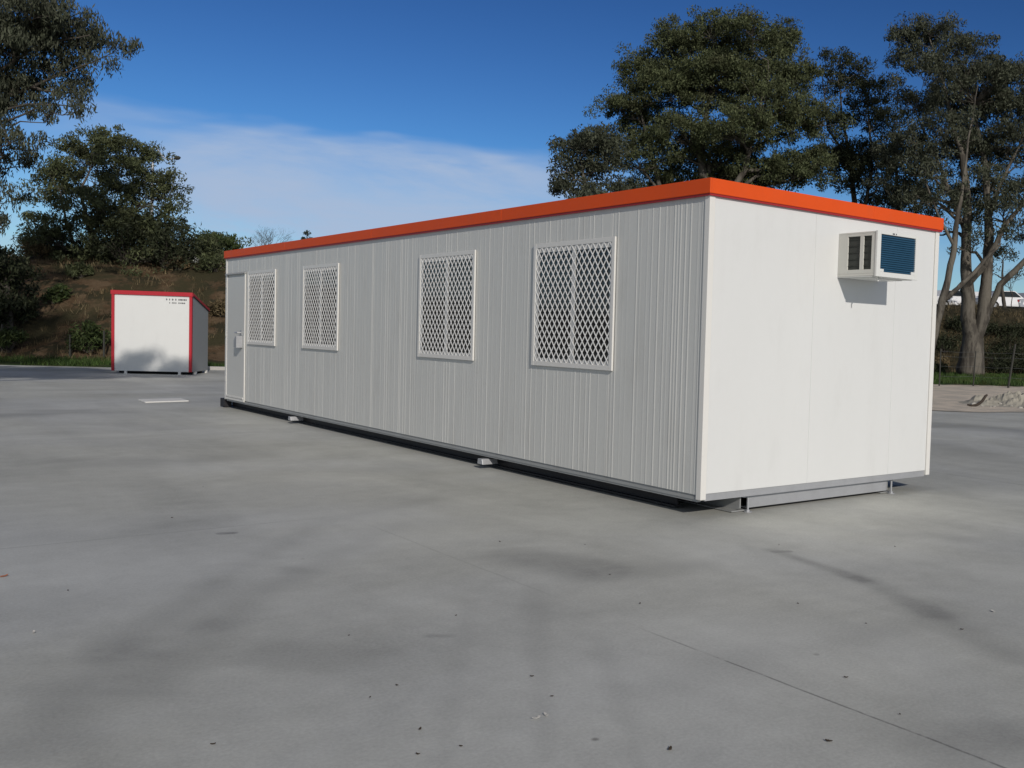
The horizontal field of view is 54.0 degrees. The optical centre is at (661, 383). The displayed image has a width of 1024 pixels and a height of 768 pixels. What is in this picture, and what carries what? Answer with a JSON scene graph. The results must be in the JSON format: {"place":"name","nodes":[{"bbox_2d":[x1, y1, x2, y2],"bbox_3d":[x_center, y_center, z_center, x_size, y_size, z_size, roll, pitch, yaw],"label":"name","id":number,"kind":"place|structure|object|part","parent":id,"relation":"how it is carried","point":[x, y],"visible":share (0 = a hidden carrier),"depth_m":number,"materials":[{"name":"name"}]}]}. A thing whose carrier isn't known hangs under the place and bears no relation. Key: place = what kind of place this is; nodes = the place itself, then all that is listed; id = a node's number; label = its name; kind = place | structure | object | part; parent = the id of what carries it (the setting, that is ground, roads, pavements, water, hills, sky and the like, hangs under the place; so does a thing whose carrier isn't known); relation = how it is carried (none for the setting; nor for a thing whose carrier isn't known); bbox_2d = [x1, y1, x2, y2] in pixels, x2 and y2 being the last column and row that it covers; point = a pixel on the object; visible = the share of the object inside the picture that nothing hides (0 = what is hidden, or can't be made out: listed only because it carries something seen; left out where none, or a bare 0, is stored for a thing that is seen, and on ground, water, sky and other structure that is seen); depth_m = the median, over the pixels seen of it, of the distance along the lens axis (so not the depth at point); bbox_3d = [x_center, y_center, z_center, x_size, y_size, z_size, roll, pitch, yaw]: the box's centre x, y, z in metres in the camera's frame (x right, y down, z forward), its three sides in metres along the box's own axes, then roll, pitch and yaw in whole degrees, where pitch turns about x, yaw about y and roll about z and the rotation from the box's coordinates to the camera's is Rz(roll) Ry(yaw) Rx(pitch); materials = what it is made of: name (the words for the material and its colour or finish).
{"place":"outdoors","nodes":[
{"label":"outdoors","id":0,"kind":"place"},
{"bbox_2d":[0,354,224,366],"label":"grass","id":1,"kind":"structure","parent":0,"point":[74,361],"depth_m":31.21,"materials":[{"name":"green plant"}]},
{"bbox_2d":[0,365,1023,767],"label":"yard","id":2,"kind":"structure","parent":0,"point":[278,593],"depth_m":5.04,"materials":[{"name":"concrete"}]},
{"bbox_2d":[111,290,209,374],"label":"storage shed","id":3,"kind":"structure","parent":2,"relation":"on","point":[158,332],"depth_m":26.66,"materials":[{"name":"metal"}]},
{"bbox_2d":[138,398,188,402],"bbox_3d":[-8.874,0.292,17.586,0.779,0.022,0.798,-1,3,-40],"label":"pit cover","id":4,"kind":"object","parent":2,"relation":"on","point":[159,400],"visible":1,"depth_m":17.50,"materials":[{"name":"white concrete"}]},
{"bbox_2d":[208,366,224,369],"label":"kerb","id":5,"kind":"structure","parent":2,"relation":"on","point":[215,368],"depth_m":30.30,"materials":[{"name":"white concrete"}]},
{"bbox_2d":[0,256,1023,386],"bbox_3d":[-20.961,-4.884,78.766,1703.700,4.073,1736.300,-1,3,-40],"label":"ground","id":6,"kind":"structure","parent":0,"point":[51,316],"depth_m":37.16,"materials":[{"name":"brown soil"}]},
{"bbox_2d":[0,326,29,352],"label":"shrub","id":7,"kind":"object","parent":6,"relation":"on","point":[9,338],"visible":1,"depth_m":32.89,"materials":[{"name":"green plant"}]},
{"bbox_2d":[9,234,30,254],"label":"shrub","id":8,"kind":"object","parent":6,"relation":"on","point":[19,245],"visible":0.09,"depth_m":44.38,"materials":[{"name":"green plant"}]},
{"bbox_2d":[0,245,47,330],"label":"evergreen tree","id":9,"kind":"object","parent":6,"relation":"on","point":[14,280],"visible":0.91,"depth_m":33.92,"materials":[{"name":"green plant"}]},
{"bbox_2d":[19,241,54,258],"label":"shrub","id":10,"kind":"object","parent":6,"relation":"on","point":[41,250],"visible":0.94,"depth_m":39.66,"materials":[{"name":"green plant"}]},
{"bbox_2d":[19,219,76,254],"bbox_3d":[-25.745,-6.049,41.285,2.144,1.705,2.374,1,3,-11],"label":"shrub","id":11,"kind":"object","parent":6,"relation":"on","point":[46,243],"visible":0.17,"depth_m":41.15,"materials":[{"name":"green plant"}]},
{"bbox_2d":[40,283,73,303],"bbox_3d":[-22.034,-3.292,35.961,0.924,0.864,1.032,1,3,-7],"label":"shrub","id":12,"kind":"object","parent":6,"relation":"on","point":[54,292],"visible":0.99,"depth_m":35.86,"materials":[{"name":"green plant"}]},
{"bbox_2d":[69,335,70,356],"bbox_3d":[-19.787,-1.248,33.003,0.069,0.800,0.080,-1,3,-40],"label":"fence post","id":13,"kind":"object","parent":6,"relation":"on","point":[69,345],"visible":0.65,"depth_m":32.98,"materials":[{"name":"grey metal"}]},
{"bbox_2d":[0,0,144,236],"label":"gum tree","id":14,"kind":"object","parent":6,"relation":"on","point":[42,27],"visible":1,"depth_m":31.03,"materials":[{"name":"green plant"}]},
{"bbox_2d":[63,261,95,277],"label":"shrub","id":15,"kind":"object","parent":6,"relation":"on","point":[78,269],"visible":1,"depth_m":37.72,"materials":[{"name":"green plant"}]},
{"bbox_2d":[65,319,110,352],"bbox_3d":[-19.391,-1.594,33.454,1.291,1.224,1.326,2,3,7],"label":"shrub","id":16,"kind":"object","parent":6,"relation":"on","point":[91,336],"visible":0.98,"depth_m":33.21,"materials":[{"name":"green plant"}]},
{"bbox_2d":[13,123,193,277],"bbox_3d":[-23.569,-6.772,41.052,6.249,8.209,8.583,-1,3,-40],"label":"gum tree","id":17,"kind":"object","parent":6,"relation":"on","point":[98,153],"visible":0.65,"depth_m":40.05,"materials":[{"name":"green plant"}]},
{"bbox_2d":[103,331,104,355],"bbox_3d":[-18.649,-1.282,33.001,0.069,1.000,0.080,-1,3,-40],"label":"fence post","id":18,"kind":"object","parent":6,"relation":"on","point":[103,343],"visible":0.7,"depth_m":32.97,"materials":[{"name":"grey metal"}]},
{"bbox_2d":[0,253,225,362],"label":"dry grass","id":19,"kind":"structure","parent":6,"relation":"on","point":[96,266],"depth_m":37.51,"materials":[{"name":"brown plant"}]},
{"bbox_2d":[87,203,169,265],"bbox_3d":[-21.473,-5.985,39.862,3.213,2.643,2.923,-1,3,-40],"label":"shrub","id":20,"kind":"object","parent":6,"relation":"on","point":[113,237],"visible":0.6,"depth_m":39.28,"materials":[{"name":"green plant"}]},
{"bbox_2d":[150,146,180,211],"bbox_3d":[-29.229,-9.947,58.114,1.659,7.991,0.721,1,3,-18],"label":"street lamp","id":21,"kind":"object","parent":6,"relation":"on","point":[178,158],"visible":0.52,"depth_m":57.96,"materials":[{"name":"grey metal"}]},
{"bbox_2d":[127,207,210,271],"bbox_3d":[-19.837,-5.830,39.915,3.017,2.769,3.496,-1,3,-40],"label":"shrub","id":22,"kind":"object","parent":6,"relation":"on","point":[180,244],"visible":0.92,"depth_m":39.43,"materials":[{"name":"green plant"}]},
{"bbox_2d":[164,255,191,269],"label":"shrub","id":23,"kind":"object","parent":6,"relation":"on","point":[178,264],"visible":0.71,"depth_m":39.72,"materials":[{"name":"green plant"}]},
{"bbox_2d":[194,252,225,272],"bbox_3d":[-18.068,-4.884,39.782,1.486,1.026,1.640,2,3,9],"label":"shrub","id":24,"kind":"object","parent":6,"relation":"on","point":[212,260],"visible":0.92,"depth_m":39.66,"materials":[{"name":"green plant"}]},
{"bbox_2d":[190,230,229,263],"bbox_3d":[-18.666,-5.665,40.985,1.736,1.542,2.210,0,3,-30],"label":"shrub","id":25,"kind":"object","parent":6,"relation":"on","point":[214,243],"visible":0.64,"depth_m":40.58,"materials":[{"name":"green plant"}]},
{"bbox_2d":[206,298,225,316],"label":"shrub","id":26,"kind":"object","parent":6,"relation":"on","point":[217,307],"visible":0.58,"depth_m":36.71,"materials":[{"name":"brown plant"}]},
{"bbox_2d":[186,229,253,251],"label":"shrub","id":27,"kind":"object","parent":6,"relation":"on","point":[232,243],"visible":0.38,"depth_m":71.20,"materials":[{"name":"green plant"}]},
{"bbox_2d":[249,228,294,245],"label":"bare tree","id":28,"kind":"object","parent":6,"relation":"on","point":[265,242],"visible":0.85,"depth_m":78.11,"materials":[{"name":"grey plant"}]},
{"bbox_2d":[301,230,312,239],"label":"conifer tree","id":29,"kind":"object","parent":6,"relation":"on","point":[305,233],"visible":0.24,"depth_m":84.66,"materials":[{"name":"green plant"}]},
{"bbox_2d":[546,121,644,198],"bbox_3d":[-3.197,-7.235,46.997,4.841,10.574,5.281,1,3,-8],"label":"gum tree","id":30,"kind":"object","parent":6,"relation":"on","point":[602,142],"visible":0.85,"depth_m":46.59,"materials":[{"name":"green plant"}]},
{"bbox_2d":[582,3,857,191],"bbox_3d":[2.611,-10.152,50.215,10.655,18.538,11.788,-1,3,-40],"label":"gum tree","id":31,"kind":"object","parent":6,"relation":"on","point":[723,65],"visible":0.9,"depth_m":49.00,"materials":[{"name":"green plant"}]},
{"bbox_2d":[800,46,902,204],"bbox_3d":[10.237,-10.323,54.011,6.949,16.743,5.083,-1,3,-40],"label":"gum tree","id":32,"kind":"object","parent":6,"relation":"on","point":[853,165],"visible":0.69,"depth_m":53.36,"materials":[{"name":"green plant"}]},
{"bbox_2d":[855,105,952,220],"bbox_3d":[13.398,-9.442,55.830,5.742,13.018,5.107,2,3,4],"label":"gum tree","id":33,"kind":"object","parent":6,"relation":"on","point":[899,116],"visible":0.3,"depth_m":55.63,"materials":[{"name":"green plant"}]},
{"bbox_2d":[938,349,940,385],"bbox_3d":[9.724,-0.554,34.538,0.052,1.350,0.060,-1,3,-40],"label":"fence post","id":34,"kind":"object","parent":6,"relation":"on","point":[939,368],"visible":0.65,"depth_m":34.52,"materials":[{"name":"grey metal"}]},
{"bbox_2d":[944,351,1018,378],"bbox_3d":[11.652,-0.664,34.930,3.880,0.914,0.653,2,3,-2],"label":"fence wire","id":35,"kind":"object","parent":34,"relation":"attached to","point":[985,367],"visible":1,"depth_m":34.80,"materials":[{"name":"grey metal"}]},
{"bbox_2d":[861,10,1023,375],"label":"gum tree","id":36,"kind":"object","parent":6,"relation":"on","point":[996,72],"visible":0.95,"depth_m":47.43,"materials":[{"name":"green plant"}]},
{"bbox_2d":[934,361,950,373],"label":"shrub","id":37,"kind":"object","parent":6,"relation":"on","point":[936,367],"visible":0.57,"depth_m":49.68,"materials":[{"name":"green plant"}]},
{"bbox_2d":[934,355,952,365],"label":"shrub","id":38,"kind":"object","parent":6,"relation":"on","point":[937,358],"visible":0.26,"depth_m":51.86,"materials":[{"name":"green plant"}]},
{"bbox_2d":[935,330,962,352],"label":"shrub","id":39,"kind":"object","parent":6,"relation":"on","point":[950,344],"visible":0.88,"depth_m":54.81,"materials":[{"name":"green plant"}]},
{"bbox_2d":[937,290,960,304],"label":"parked car","id":40,"kind":"object","parent":6,"relation":"on","point":[956,298],"visible":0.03,"depth_m":69.03,"materials":[{"name":"white metal"}]},
{"bbox_2d":[943,312,961,331],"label":"shrub","id":41,"kind":"object","parent":6,"relation":"on","point":[955,322],"visible":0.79,"depth_m":56.52,"materials":[{"name":"green plant"}]},
{"bbox_2d":[902,86,1014,352],"bbox_3d":[13.599,-6.949,45.004,4.453,13.388,3.869,-1,3,-40],"label":"gum tree","id":42,"kind":"object","parent":6,"relation":"on","point":[945,296],"visible":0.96,"depth_m":44.91,"materials":[{"name":"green plant"}]},
{"bbox_2d":[933,371,1023,385],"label":"grass","id":43,"kind":"structure","parent":6,"relation":"on","point":[993,378],"depth_m":40.43,"materials":[{"name":"green plant"}]},
{"bbox_2d":[934,301,1023,374],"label":"dry grass","id":44,"kind":"structure","parent":6,"relation":"on","point":[958,310],"depth_m":58.16,"materials":[{"name":"brown plant"}]},
{"bbox_2d":[984,320,1003,335],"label":"shrub","id":45,"kind":"object","parent":6,"relation":"on","point":[992,327],"visible":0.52,"depth_m":56.59,"materials":[{"name":"green plant"}]},
{"bbox_2d":[985,357,1012,374],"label":"shrub","id":46,"kind":"object","parent":6,"relation":"on","point":[999,368],"visible":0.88,"depth_m":50.82,"materials":[{"name":"green plant"}]},
{"bbox_2d":[975,291,1023,307],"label":"parked car","id":47,"kind":"object","parent":6,"relation":"on","point":[1008,297],"visible":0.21,"depth_m":68.12,"materials":[{"name":"white metal"}]},
{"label":"window","id":48,"kind":"part","parent":47,"relation":"part of","materials":[{"name":"black glass"}]},
{"bbox_2d":[981,232,1023,306],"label":"gum tree","id":49,"kind":"object","parent":6,"relation":"on","point":[1001,249],"visible":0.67,"depth_m":66.33,"materials":[{"name":"green plant"}]},
{"bbox_2d":[984,341,1021,364],"bbox_3d":[18.208,-1.538,53.932,2.577,1.666,2.443,-1,3,-40],"label":"shrub","id":50,"kind":"object","parent":6,"relation":"on","point":[991,353],"visible":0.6,"depth_m":53.63,"materials":[{"name":"green plant"}]},
{"bbox_2d":[986,330,1023,356],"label":"shrub","id":51,"kind":"object","parent":6,"relation":"on","point":[1003,343],"visible":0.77,"depth_m":55.30,"materials":[{"name":"green plant"}]},
{"bbox_2d":[990,320,1023,337],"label":"shrub","id":52,"kind":"object","parent":6,"relation":"on","point":[1005,330],"visible":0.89,"depth_m":56.59,"materials":[{"name":"green plant"}]},
{"bbox_2d":[992,269,1021,306],"bbox_3d":[22.454,-6.196,64.143,1.759,2.661,1.905,1,3,-7],"label":"bare tree","id":53,"kind":"object","parent":6,"relation":"on","point":[1010,287],"visible":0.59,"depth_m":63.91,"materials":[{"name":"brown plant"}]},
{"bbox_2d":[1001,357,1023,373],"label":"shrub","id":54,"kind":"object","parent":6,"relation":"on","point":[1020,369],"visible":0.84,"depth_m":50.95,"materials":[{"name":"green plant"}]},
{"bbox_2d":[1006,342,1023,363],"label":"shrub","id":55,"kind":"object","parent":6,"relation":"on","point":[1020,353],"visible":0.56,"depth_m":53.96,"materials":[{"name":"green plant"}]},
{"bbox_2d":[1008,321,1023,336],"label":"shrub","id":56,"kind":"object","parent":6,"relation":"on","point":[1022,324],"visible":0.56,"depth_m":56.85,"materials":[{"name":"green plant"}]},
{"bbox_2d":[1014,293,1023,307],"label":"parked car","id":57,"kind":"object","parent":6,"relation":"on","point":[1020,302],"visible":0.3,"depth_m":68.30,"materials":[{"name":"silver metal"}]},
{"bbox_2d":[0,0,1023,292],"label":"sky","id":58,"kind":"structure","parent":0,"point":[319,117],"materials":[{"name":"blue"}]},
{"bbox_2d":[220,177,943,512],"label":"portable building","id":59,"kind":"structure","parent":0,"point":[720,344],"depth_m":8.86,"materials":[{"name":"metal"}]},
{"bbox_2d":[225,272,245,401],"bbox_3d":[-6.988,-0.771,16.063,0.105,2.082,0.980,-1,3,-40],"label":"door","id":60,"kind":"structure","parent":59,"relation":"in","point":[235,286],"depth_m":16.07,"materials":[{"name":"white metal"}]},
{"bbox_2d":[247,269,275,345],"bbox_3d":[-6.146,-1.169,15.136,0.018,1.143,1.246,-1,3,-40],"label":"window","id":61,"kind":"structure","parent":59,"relation":"in","point":[261,284],"depth_m":15.11,"materials":[{"name":"white metal"}]},
{"bbox_2d":[301,263,338,350],"bbox_3d":[-4.631,-1.040,13.359,0.018,1.143,1.255,-1,3,-40],"label":"window","id":62,"kind":"structure","parent":59,"relation":"in","point":[320,283],"depth_m":13.32,"materials":[{"name":"white metal"}]},
{"bbox_2d":[417,250,475,360],"bbox_3d":[-2.342,-0.846,10.674,0.018,1.143,1.248,-1,3,-40],"label":"window","id":63,"kind":"structure","parent":59,"relation":"in","point":[447,281],"depth_m":10.64,"materials":[{"name":"white metal"}]},
{"bbox_2d":[531,236,616,370],"bbox_3d":[-0.815,-0.717,8.883,0.018,1.143,1.255,-1,3,-40],"label":"window","id":64,"kind":"structure","parent":59,"relation":"in","point":[573,303],"depth_m":8.84,"materials":[{"name":"white metal"}]},
{"bbox_2d":[967,394,987,406],"bbox_3d":[7.371,0.383,23.069,0.473,0.310,0.070,2,3,0],"label":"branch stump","id":65,"kind":"object","parent":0,"point":[979,402],"visible":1,"depth_m":23.05,"materials":[{"name":"grey wood"}]},
{"bbox_2d":[932,384,1023,411],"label":"sandy verge","id":66,"kind":"structure","parent":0,"point":[946,398],"depth_m":27.43,"materials":[{"name":"beige sand"}]},
{"bbox_2d":[972,351,975,385],"bbox_3d":[11.147,-0.526,35.242,0.091,1.302,0.053,1,3,-8],"label":"fence post","id":67,"kind":"object","parent":66,"relation":"on","point":[974,368],"visible":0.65,"depth_m":35.22,"materials":[{"name":"grey metal"}]},
{"bbox_2d":[959,391,1023,406],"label":"rubble mound","id":68,"kind":"object","parent":66,"relation":"on","point":[1015,399],"visible":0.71,"depth_m":23.92,"materials":[{"name":"grey stone"}]},
{"bbox_2d":[1007,344,1015,387],"bbox_3d":[12.260,-0.608,34.639,0.266,1.609,0.084,2,3,-3],"label":"fence post","id":69,"kind":"object","parent":66,"relation":"on","point":[1010,373],"visible":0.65,"depth_m":34.61,"materials":[{"name":"grey metal"}]}
]}

